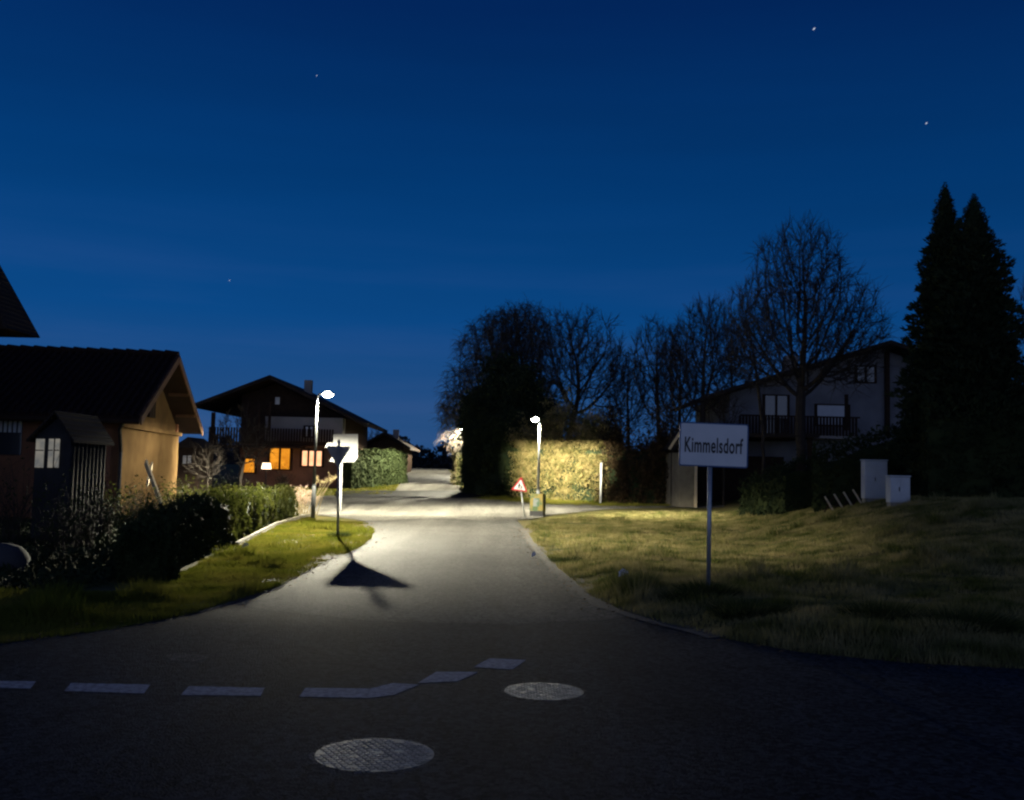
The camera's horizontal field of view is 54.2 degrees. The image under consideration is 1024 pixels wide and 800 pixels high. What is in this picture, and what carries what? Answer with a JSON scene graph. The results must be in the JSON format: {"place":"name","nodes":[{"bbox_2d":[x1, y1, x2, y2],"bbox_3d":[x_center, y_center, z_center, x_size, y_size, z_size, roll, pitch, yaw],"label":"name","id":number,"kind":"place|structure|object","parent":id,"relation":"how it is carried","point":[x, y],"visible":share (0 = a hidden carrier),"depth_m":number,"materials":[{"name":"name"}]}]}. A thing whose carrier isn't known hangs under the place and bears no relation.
{"place":"outdoors","nodes":[
{"label":"outdoors","id":0,"kind":"place"},
{"bbox_2d":[228,518,627,623],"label":"street","id":1,"kind":"structure","parent":0,"point":[409,570],"depth_m":14.94,"materials":[{"name":"asphalt"}]},
{"bbox_2d":[460,550,551,619],"bbox_3d":[-0.382,2.838,16.293,0.670,0.001,10.118,2,-4,-6],"label":"road patch","id":2,"kind":"object","parent":1,"relation":"on","point":[506,597],"visible":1,"depth_m":14.03,"materials":[{"name":"asphalt"}]},
{"bbox_2d":[395,468,460,504],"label":"street","id":3,"kind":"structure","parent":0,"point":[424,479],"depth_m":72.46,"materials":[{"name":"asphalt"}]},
{"bbox_2d":[0,520,1023,799],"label":"road","id":4,"kind":"structure","parent":0,"point":[660,712],"depth_m":6.79,"materials":[{"name":"asphalt"}]},
{"bbox_2d":[0,681,35,687],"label":"road marking","id":5,"kind":"object","parent":4,"relation":"on","point":[16,684],"visible":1,"depth_m":7.42,"materials":[{"name":"paint"}]},
{"bbox_2d":[64,683,149,692],"bbox_3d":[-2.987,2.124,7.377,0.653,0.001,0.295,1,-4,0],"label":"road marking","id":6,"kind":"object","parent":4,"relation":"on","point":[118,688],"visible":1,"depth_m":7.38,"materials":[{"name":"paint"}]},
{"bbox_2d":[181,686,263,695],"bbox_3d":[-2.121,2.142,7.355,0.605,0.001,0.298,1,-4,0],"label":"road marking","id":7,"kind":"object","parent":4,"relation":"on","point":[207,690],"visible":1,"depth_m":7.36,"materials":[{"name":"paint"}]},
{"bbox_2d":[300,683,418,697],"bbox_3d":[-1.136,2.175,7.508,0.838,0.001,0.538,1,-4,0],"label":"road marking","id":8,"kind":"object","parent":4,"relation":"on","point":[388,689],"visible":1,"depth_m":7.44,"materials":[{"name":"paint"}]},
{"bbox_2d":[308,737,439,773],"bbox_3d":[-0.798,2.061,5.818,0.766,0.007,0.766,1,-4,0],"label":"manhole cover","id":9,"kind":"object","parent":4,"relation":"on","point":[373,755],"visible":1,"depth_m":5.79,"materials":[{"name":"metal"}]},
{"bbox_2d":[418,672,476,682],"bbox_3d":[-0.507,2.229,8.041,0.329,0.001,0.587,0,-4,14],"label":"road marking","id":10,"kind":"object","parent":4,"relation":"on","point":[445,676],"visible":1,"depth_m":8.05,"materials":[{"name":"paint"}]},
{"bbox_2d":[474,658,524,668],"bbox_3d":[-0.099,2.285,8.677,0.332,0.001,0.493,0,-4,16],"label":"road marking","id":11,"kind":"object","parent":4,"relation":"on","point":[501,663],"visible":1,"depth_m":8.66,"materials":[{"name":"paint"}]},
{"bbox_2d":[500,682,587,700],"bbox_3d":[0.244,2.216,7.612,0.671,0.007,0.671,1,-4,0],"label":"manhole cover","id":12,"kind":"object","parent":4,"relation":"on","point":[542,691],"visible":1,"depth_m":7.59,"materials":[{"name":"metal"}]},
{"bbox_2d":[0,464,1023,668],"bbox_3d":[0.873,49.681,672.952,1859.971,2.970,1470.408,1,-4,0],"label":"ground","id":13,"kind":"structure","parent":0,"point":[732,505],"depth_m":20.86,"materials":[{"name":"plant"}]},
{"bbox_2d":[0,543,30,572],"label":"boulder","id":14,"kind":"object","parent":13,"relation":"on","point":[15,555],"visible":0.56,"depth_m":14.79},
{"bbox_2d":[0,266,39,337],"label":"tall house","id":15,"kind":"structure","parent":13,"relation":"on","point":[15,321],"depth_m":25.20,"materials":[{"name":"brown wood"}]},
{"bbox_2d":[0,446,76,547],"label":"garden shrub","id":16,"kind":"object","parent":13,"relation":"on","point":[12,532],"visible":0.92,"depth_m":18.87,"materials":[{"name":"green plant"}]},
{"bbox_2d":[9,485,118,558],"bbox_3d":[-7.886,2.148,17.408,1.543,1.381,1.533,-2,-6,41],"label":"garden shrub","id":17,"kind":"object","parent":13,"relation":"on","point":[56,544],"visible":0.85,"depth_m":17.28,"materials":[{"name":"green plant"}]},
{"bbox_2d":[26,410,113,544],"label":"garden shed","id":18,"kind":"structure","parent":13,"relation":"on","point":[80,442],"depth_m":20.00,"materials":[{"name":"wood"}]},
{"bbox_2d":[35,439,44,467],"bbox_3d":[-9.412,1.059,19.925,0.160,0.570,0.041,1,-4,0],"label":"window","id":19,"kind":"structure","parent":18,"relation":"in","point":[40,443],"depth_m":19.91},
{"bbox_2d":[47,439,53,467],"bbox_3d":[-9.193,1.059,19.925,0.088,0.572,0.041,1,-4,0],"label":"window","id":20,"kind":"structure","parent":18,"relation":"in","point":[51,441],"depth_m":19.92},
{"bbox_2d":[54,439,59,467],"bbox_3d":[-9.069,1.059,19.925,0.080,0.572,0.041,1,-4,0],"label":"window","id":21,"kind":"structure","parent":18,"relation":"in","point":[57,441],"depth_m":19.92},
{"bbox_2d":[41,466,133,549],"bbox_3d":[-8.123,2.074,18.873,1.689,1.668,1.944,1,-4,0],"label":"garden shrub","id":22,"kind":"object","parent":13,"relation":"on","point":[90,538],"visible":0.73,"depth_m":18.89,"materials":[{"name":"green plant"}]},
{"bbox_2d":[0,344,202,519],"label":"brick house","id":23,"kind":"structure","parent":13,"relation":"on","point":[140,404],"depth_m":29.55,"materials":[{"name":"beige paint"}]},
{"bbox_2d":[0,421,22,454],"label":"window","id":24,"kind":"structure","parent":23,"relation":"in","point":[10,431],"depth_m":27.59,"materials":[{"name":"black glass"}]},
{"bbox_2d":[101,491,136,538],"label":"garden shrub","id":25,"kind":"object","parent":13,"relation":"on","point":[106,525],"visible":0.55,"depth_m":21.80,"materials":[{"name":"green plant"}]},
{"bbox_2d":[103,476,155,529],"bbox_3d":[-10.090,2.624,25.462,1.772,1.478,2.049,2,-4,-16],"label":"garden shrub","id":26,"kind":"object","parent":13,"relation":"on","point":[126,509],"visible":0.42,"depth_m":25.26,"materials":[{"name":"green plant"}]},
{"bbox_2d":[0,511,273,590],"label":"garden ground cover","id":27,"kind":"object","parent":13,"relation":"on","point":[99,551],"visible":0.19,"depth_m":15.67,"materials":[{"name":"plant"}]},
{"bbox_2d":[107,475,174,517],"bbox_3d":[-9.217,2.582,24.908,1.567,1.490,1.459,1,-4,0],"label":"garden shrub","id":28,"kind":"object","parent":13,"relation":"on","point":[140,502],"visible":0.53,"depth_m":24.85,"materials":[{"name":"green plant"}]},
{"bbox_2d":[144,460,161,503],"bbox_3d":[-9.668,2.264,26.991,0.050,1.306,1.626,5,-5,-38],"label":"plank","id":29,"kind":"object","parent":13,"relation":"on","point":[149,471],"visible":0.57,"depth_m":27.11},
{"bbox_2d":[135,478,189,510],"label":"garden shrub","id":30,"kind":"object","parent":13,"relation":"on","point":[163,497],"visible":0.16,"depth_m":25.78,"materials":[{"name":"green plant"}]},
{"bbox_2d":[111,484,225,582],"bbox_3d":[-5.829,2.248,17.391,1.091,1.502,6.507,2,-4,-9],"label":"thuja row","id":31,"kind":"object","parent":13,"relation":"on","point":[162,544],"visible":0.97,"depth_m":14.86,"materials":[{"name":"plant"}]},
{"bbox_2d":[152,473,210,502],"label":"garden shrub","id":32,"kind":"object","parent":13,"relation":"on","point":[175,489],"visible":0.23,"depth_m":26.76,"materials":[{"name":"green plant"}]},
{"bbox_2d":[0,516,375,642],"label":"verge grass","id":33,"kind":"structure","parent":13,"relation":"on","point":[36,610],"depth_m":12.59,"materials":[{"name":"plant"}]},
{"bbox_2d":[291,483,319,513],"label":"pampas grass","id":34,"kind":"object","parent":33,"relation":"on","point":[301,495],"depth_m":36.44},
{"bbox_2d":[176,437,215,497],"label":"annex","id":35,"kind":"object","parent":13,"relation":"on","point":[185,449],"visible":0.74,"depth_m":45.89,"materials":[{"name":"brown wood"}]},
{"bbox_2d":[184,441,225,492],"bbox_3d":[-12.304,3.009,39.868,1.674,2.987,1.571,4,-5,-30],"label":"bare tree","id":36,"kind":"object","parent":13,"relation":"on","point":[208,462],"visible":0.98,"depth_m":39.87,"materials":[{"name":"brown plant"}]},
{"bbox_2d":[190,466,251,491],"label":"garden shrub","id":37,"kind":"object","parent":13,"relation":"on","point":[215,480],"visible":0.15,"depth_m":29.73,"materials":[{"name":"green plant"}]},
{"bbox_2d":[216,462,255,490],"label":"garden shrub","id":38,"kind":"object","parent":13,"relation":"on","point":[238,479],"visible":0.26,"depth_m":32.80,"materials":[{"name":"green plant"}]},
{"bbox_2d":[206,403,278,485],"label":"bare tree","id":39,"kind":"object","parent":13,"relation":"on","point":[228,438],"visible":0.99,"depth_m":43.89,"materials":[{"name":"brown plant"}]},
{"bbox_2d":[205,480,298,544],"bbox_3d":[-7.138,2.959,27.901,1.179,1.564,14.037,2,-4,-7],"label":"clipped hedge","id":40,"kind":"object","parent":13,"relation":"on","point":[242,509],"visible":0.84,"depth_m":24.94,"materials":[{"name":"green plant"}]},
{"bbox_2d":[261,461,270,487],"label":"garden lantern","id":41,"kind":"object","parent":13,"relation":"on","point":[267,465],"visible":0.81,"depth_m":57.23,"materials":[{"name":"white metal"}]},
{"bbox_2d":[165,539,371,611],"bbox_3d":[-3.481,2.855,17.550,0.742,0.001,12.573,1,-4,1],"label":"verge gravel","id":42,"kind":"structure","parent":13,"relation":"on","point":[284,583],"depth_m":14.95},
{"bbox_2d":[235,511,316,545],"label":"edging stones","id":43,"kind":"object","parent":13,"relation":"on","point":[254,534],"visible":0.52,"depth_m":26.30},
{"bbox_2d":[268,463,304,486],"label":"garden shrub","id":44,"kind":"object","parent":13,"relation":"on","point":[281,479],"visible":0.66,"depth_m":51.75,"materials":[{"name":"green plant"}]},
{"bbox_2d":[195,375,387,487],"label":"chalet","id":45,"kind":"object","parent":13,"relation":"on","point":[285,410],"visible":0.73,"depth_m":59.89,"materials":[{"name":"brown wood"}]},
{"bbox_2d":[241,457,256,473],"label":"window","id":46,"kind":"structure","parent":45,"relation":"in","point":[246,469],"depth_m":59.82,"materials":[{"name":"orange glass"}]},
{"bbox_2d":[273,396,282,405],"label":"window","id":47,"kind":"structure","parent":45,"relation":"in","point":[277,400],"depth_m":60.05,"materials":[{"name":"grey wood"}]},
{"bbox_2d":[267,445,292,470],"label":"window","id":48,"kind":"structure","parent":45,"relation":"in","point":[284,457],"depth_m":59.86,"materials":[{"name":"orange glass"}]},
{"bbox_2d":[303,425,314,437],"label":"window","id":49,"kind":"structure","parent":45,"relation":"in","point":[306,427],"depth_m":58.93,"materials":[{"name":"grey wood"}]},
{"bbox_2d":[300,449,323,466],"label":"window","id":50,"kind":"structure","parent":45,"relation":"in","point":[306,456],"depth_m":59.86,"materials":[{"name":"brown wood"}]},
{"bbox_2d":[212,484,397,495],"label":"verge grass","id":51,"kind":"structure","parent":13,"relation":"on","point":[374,488],"depth_m":58.09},
{"bbox_2d":[311,392,334,517],"bbox_3d":[-6.325,1.983,33.363,0.645,4.546,0.257,1,-4,0],"label":"street lamp","id":52,"kind":"object","parent":13,"relation":"on","point":[313,496],"visible":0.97,"depth_m":33.33,"materials":[{"name":"metal"}]},
{"bbox_2d":[309,473,336,515],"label":"leaning reeds","id":53,"kind":"object","parent":13,"relation":"on","point":[327,480],"visible":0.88,"depth_m":35.56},
{"bbox_2d":[214,434,453,468],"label":"wood","id":54,"kind":"object","parent":13,"relation":"on","point":[432,462],"visible":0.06,"depth_m":184.78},
{"bbox_2d":[324,529,352,537],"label":"grass tussock","id":55,"kind":"object","parent":13,"relation":"on","point":[343,534],"depth_m":24.43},
{"bbox_2d":[327,440,349,533],"bbox_3d":[-4.332,2.323,24.696,0.572,2.691,0.092,1,-4,0],"label":"give way sign","id":56,"kind":"object","parent":13,"relation":"on","point":[338,453],"visible":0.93,"depth_m":24.74,"materials":[{"name":"grey metal"}]},
{"bbox_2d":[325,434,357,510],"bbox_3d":[-6.765,3.013,39.476,1.309,3.367,0.128,1,-4,0],"label":"white board sign","id":57,"kind":"object","parent":13,"relation":"on","point":[349,440],"visible":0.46,"depth_m":39.50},
{"bbox_2d":[336,447,408,488],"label":"hedge","id":58,"kind":"object","parent":13,"relation":"on","point":[377,467],"visible":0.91,"depth_m":62.10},
{"bbox_2d":[367,430,419,472],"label":"house","id":59,"kind":"structure","parent":13,"relation":"on","point":[384,440],"depth_m":87.94,"materials":[{"name":"brown wood"}]},
{"bbox_2d":[450,434,463,485],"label":"lane bush","id":60,"kind":"object","parent":13,"relation":"on","point":[456,474],"visible":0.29,"depth_m":67.42,"materials":[{"name":"green plant"}]},
{"bbox_2d":[429,292,560,455],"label":"drooping birch","id":61,"kind":"object","parent":13,"relation":"on","point":[515,343],"visible":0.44,"depth_m":65.61,"materials":[{"name":"plant"}]},
{"bbox_2d":[452,344,539,441],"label":"evergreen tree","id":62,"kind":"object","parent":13,"relation":"on","point":[501,363],"visible":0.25,"depth_m":60.17,"materials":[{"name":"green plant"}]},
{"bbox_2d":[463,408,529,496],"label":"dark shrubbery","id":63,"kind":"object","parent":13,"relation":"on","point":[491,459],"visible":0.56,"depth_m":55.29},
{"bbox_2d":[454,366,546,492],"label":"dark hedge","id":64,"kind":"object","parent":13,"relation":"on","point":[469,405],"visible":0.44,"depth_m":57.00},
{"bbox_2d":[289,496,723,520],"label":"lane","id":65,"kind":"structure","parent":13,"relation":"on","point":[367,509],"depth_m":43.29,"materials":[{"name":"asphalt"}]},
{"bbox_2d":[336,491,489,497],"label":"lane patch","id":66,"kind":"object","parent":65,"relation":"on","point":[425,494],"visible":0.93,"depth_m":53.53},
{"bbox_2d":[2,523,1021,669],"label":"fallen leaves","id":67,"kind":"object","parent":13,"relation":"on","point":[606,603],"visible":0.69,"depth_m":12.83,"materials":[{"name":"brown plant"}]},
{"bbox_2d":[512,477,526,517],"bbox_3d":[0.269,3.755,37.466,0.588,1.721,0.087,1,-4,0],"label":"warning sign","id":68,"kind":"object","parent":13,"relation":"on","point":[519,485],"visible":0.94,"depth_m":37.47,"materials":[{"name":"metal"}]},
{"bbox_2d":[480,300,567,411],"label":"bare tree","id":69,"kind":"object","parent":13,"relation":"on","point":[511,307],"visible":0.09,"depth_m":72.16,"materials":[{"name":"brown plant"}]},
{"bbox_2d":[497,359,562,426],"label":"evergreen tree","id":70,"kind":"object","parent":13,"relation":"on","point":[531,379],"visible":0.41,"depth_m":57.97,"materials":[{"name":"green plant"}]},
{"bbox_2d":[531,417,539,493],"bbox_3d":[0.911,2.742,39.045,0.257,4.137,0.645,-1,-5,32],"label":"street lamp","id":71,"kind":"object","parent":13,"relation":"on","point":[535,419],"visible":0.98,"depth_m":39.22,"materials":[{"name":"metal"}]},
{"bbox_2d":[529,493,545,515],"bbox_3d":[1.011,4.137,39.154,0.550,0.931,0.550,0,-4,13],"label":"poster stand","id":72,"kind":"object","parent":13,"relation":"on","point":[537,504],"visible":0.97,"depth_m":38.91,"materials":[{"name":"yellow paper"}]},
{"bbox_2d":[502,381,623,501],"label":"tall hedge","id":73,"kind":"object","parent":13,"relation":"on","point":[569,468],"visible":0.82,"depth_m":52.71,"materials":[{"name":"green plant"}]},
{"bbox_2d":[519,427,548,438],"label":"leafy twig","id":74,"kind":"object","parent":73,"relation":"attached to","point":[529,432],"visible":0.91,"depth_m":53.00,"materials":[{"name":"green plant"}]},
{"bbox_2d":[543,554,586,562],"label":"grass tussock","id":75,"kind":"object","parent":13,"relation":"on","point":[565,558],"depth_m":18.78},
{"bbox_2d":[523,304,637,437],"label":"bare tree","id":76,"kind":"object","parent":13,"relation":"on","point":[592,368],"visible":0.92,"depth_m":62.82,"materials":[{"name":"brown plant"}]},
{"bbox_2d":[599,462,602,502],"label":"marker post","id":77,"kind":"object","parent":13,"relation":"on","point":[600,481],"visible":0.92,"depth_m":50.48,"materials":[{"name":"white plastic"}]},
{"bbox_2d":[518,528,725,637],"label":"verge gravel","id":78,"kind":"structure","parent":13,"relation":"on","point":[594,601],"depth_m":13.36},
{"bbox_2d":[599,394,650,438],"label":"bare tree","id":79,"kind":"object","parent":13,"relation":"on","point":[637,416],"visible":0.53,"depth_m":57.79,"materials":[{"name":"brown plant"}]},
{"bbox_2d":[603,349,652,445],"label":"bare tree","id":80,"kind":"object","parent":13,"relation":"on","point":[632,394],"visible":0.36,"depth_m":68.06,"materials":[{"name":"brown plant"}]},
{"bbox_2d":[590,400,679,503],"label":"dark thicket","id":81,"kind":"object","parent":13,"relation":"on","point":[636,475],"visible":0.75,"depth_m":50.90,"materials":[{"name":"green plant"}]},
{"bbox_2d":[619,312,690,429],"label":"bare tree","id":82,"kind":"object","parent":13,"relation":"on","point":[656,376],"visible":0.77,"depth_m":58.07,"materials":[{"name":"brown plant"}]},
{"bbox_2d":[640,384,703,504],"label":"bare tree","id":83,"kind":"object","parent":13,"relation":"on","point":[671,414],"visible":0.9,"depth_m":49.95,"materials":[{"name":"brown plant"}]},
{"bbox_2d":[645,324,711,428],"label":"bare tree","id":84,"kind":"object","parent":13,"relation":"on","point":[696,392],"visible":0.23,"depth_m":64.11,"materials":[{"name":"brown plant"}]},
{"bbox_2d":[656,586,714,601],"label":"grass tussock","id":85,"kind":"object","parent":13,"relation":"on","point":[682,594],"depth_m":12.45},
{"bbox_2d":[651,291,743,422],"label":"bare tree","id":86,"kind":"object","parent":13,"relation":"on","point":[705,355],"visible":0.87,"depth_m":54.96,"materials":[{"name":"brown plant"}]},
{"bbox_2d":[669,577,744,597],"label":"grass tussock","id":87,"kind":"object","parent":13,"relation":"on","point":[701,585],"depth_m":12.76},
{"bbox_2d":[679,422,748,587],"bbox_3d":[2.603,1.627,12.973,0.907,2.673,0.075,1,-4,0],"label":"place name sign","id":88,"kind":"object","parent":13,"relation":"on","point":[710,445],"visible":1,"depth_m":13.01,"materials":[{"name":"metal"}]},
{"bbox_2d":[698,378,751,504],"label":"bare tree","id":89,"kind":"object","parent":13,"relation":"on","point":[724,409],"visible":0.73,"depth_m":49.94,"materials":[{"name":"brown plant"}]},
{"bbox_2d":[706,313,759,390],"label":"bare tree","id":90,"kind":"object","parent":13,"relation":"on","point":[723,381],"visible":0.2,"depth_m":66.27,"materials":[{"name":"brown plant"}]},
{"bbox_2d":[661,432,819,506],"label":"carport","id":91,"kind":"object","parent":13,"relation":"on","point":[689,486],"visible":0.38,"depth_m":50.40,"materials":[{"name":"grey wood"}]},
{"bbox_2d":[696,595,802,619],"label":"grass tussock","id":92,"kind":"object","parent":13,"relation":"on","point":[764,607],"depth_m":11.24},
{"bbox_2d":[720,272,793,475],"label":"bare tree","id":93,"kind":"object","parent":13,"relation":"on","point":[761,416],"visible":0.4,"depth_m":44.19,"materials":[{"name":"brown plant"}]},
{"bbox_2d":[737,448,827,516],"bbox_3d":[10.332,3.282,38.774,2.394,2.761,5.382,2,-4,-5],"label":"dark bush","id":94,"kind":"object","parent":13,"relation":"on","point":[784,489],"visible":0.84,"depth_m":36.90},
{"bbox_2d":[721,210,898,470],"bbox_3d":[11.039,-1.432,37.300,6.483,11.361,6.300,1,-4,0],"label":"bare tree","id":95,"kind":"object","parent":13,"relation":"on","point":[800,394],"visible":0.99,"depth_m":36.88,"materials":[{"name":"brown plant"}]},
{"bbox_2d":[824,489,861,511],"bbox_3d":[11.658,3.063,32.004,3.360,1.140,0.045,1,-4,0],"label":"lath fence","id":96,"kind":"object","parent":13,"relation":"on","point":[847,500],"visible":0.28,"depth_m":31.98,"materials":[{"name":"brown wood"}]},
{"bbox_2d":[672,340,1020,466],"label":"gabled house","id":97,"kind":"structure","parent":13,"relation":"on","point":[838,415],"depth_m":54.10,"materials":[{"name":"paint"}]},
{"bbox_2d":[762,394,789,432],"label":"window","id":98,"kind":"structure","parent":97,"relation":"in","point":[772,404],"depth_m":54.08,"materials":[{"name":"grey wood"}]},
{"bbox_2d":[814,404,849,426],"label":"window","id":99,"kind":"structure","parent":97,"relation":"in","point":[819,409],"depth_m":54.05,"materials":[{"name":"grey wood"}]},
{"bbox_2d":[854,365,876,383],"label":"window","id":100,"kind":"structure","parent":97,"relation":"in","point":[873,369],"depth_m":54.21,"materials":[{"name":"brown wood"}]},
{"bbox_2d":[810,421,910,512],"bbox_3d":[16.055,1.990,32.743,12.210,4.008,2.767,1,-4,10],"label":"garden hedge","id":101,"kind":"object","parent":13,"relation":"on","point":[839,476],"visible":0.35,"depth_m":33.03,"materials":[{"name":"plant"}]},
{"bbox_2d":[860,459,887,502],"bbox_3d":[11.524,2.655,31.817,0.770,1.514,0.375,1,-4,0],"label":"utility cabinet","id":102,"kind":"object","parent":13,"relation":"on","point":[873,479],"visible":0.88,"depth_m":31.66,"materials":[{"name":"plastic"}]},
{"bbox_2d":[829,595,933,624],"bbox_3d":[4.075,2.293,11.055,1.237,0.304,1.252,1,-4,0],"label":"grass tussock","id":103,"kind":"object","parent":13,"relation":"on","point":[877,612],"depth_m":11.03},
{"bbox_2d":[885,475,910,506],"bbox_3d":[10.886,2.641,28.199,0.608,1.024,0.375,1,-4,0],"label":"utility cabinet","id":104,"kind":"object","parent":13,"relation":"on","point":[898,489],"visible":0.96,"depth_m":28.04,"materials":[{"name":"plastic"}]},
{"bbox_2d":[882,182,963,495],"bbox_3d":[13.529,-1.855,31.307,3.409,10.157,3.873,4,-5,-29],"label":"conifer","id":105,"kind":"object","parent":13,"relation":"on","point":[935,252],"visible":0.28,"depth_m":31.21,"materials":[{"name":"green plant"}]},
{"bbox_2d":[884,603,1023,633],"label":"grass tussock","id":106,"kind":"object","parent":13,"relation":"on","point":[966,617],"depth_m":10.31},
{"bbox_2d":[898,193,1023,496],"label":"conifer","id":107,"kind":"object","parent":13,"relation":"on","point":[980,341],"visible":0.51,"depth_m":29.61,"materials":[{"name":"green plant"}]},
{"bbox_2d":[1009,278,1023,365],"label":"bare tree","id":108,"kind":"object","parent":13,"relation":"on","point":[1022,290],"visible":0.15,"depth_m":40.44,"materials":[{"name":"brown plant"}]},
{"bbox_2d":[0,0,1023,457],"label":"sky","id":109,"kind":"structure","parent":0,"point":[367,180],"materials":[{"name":"blue"}]},
{"bbox_2d":[472,494,669,505],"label":"verge grass","id":110,"kind":"structure","parent":0,"point":[527,499],"depth_m":50.24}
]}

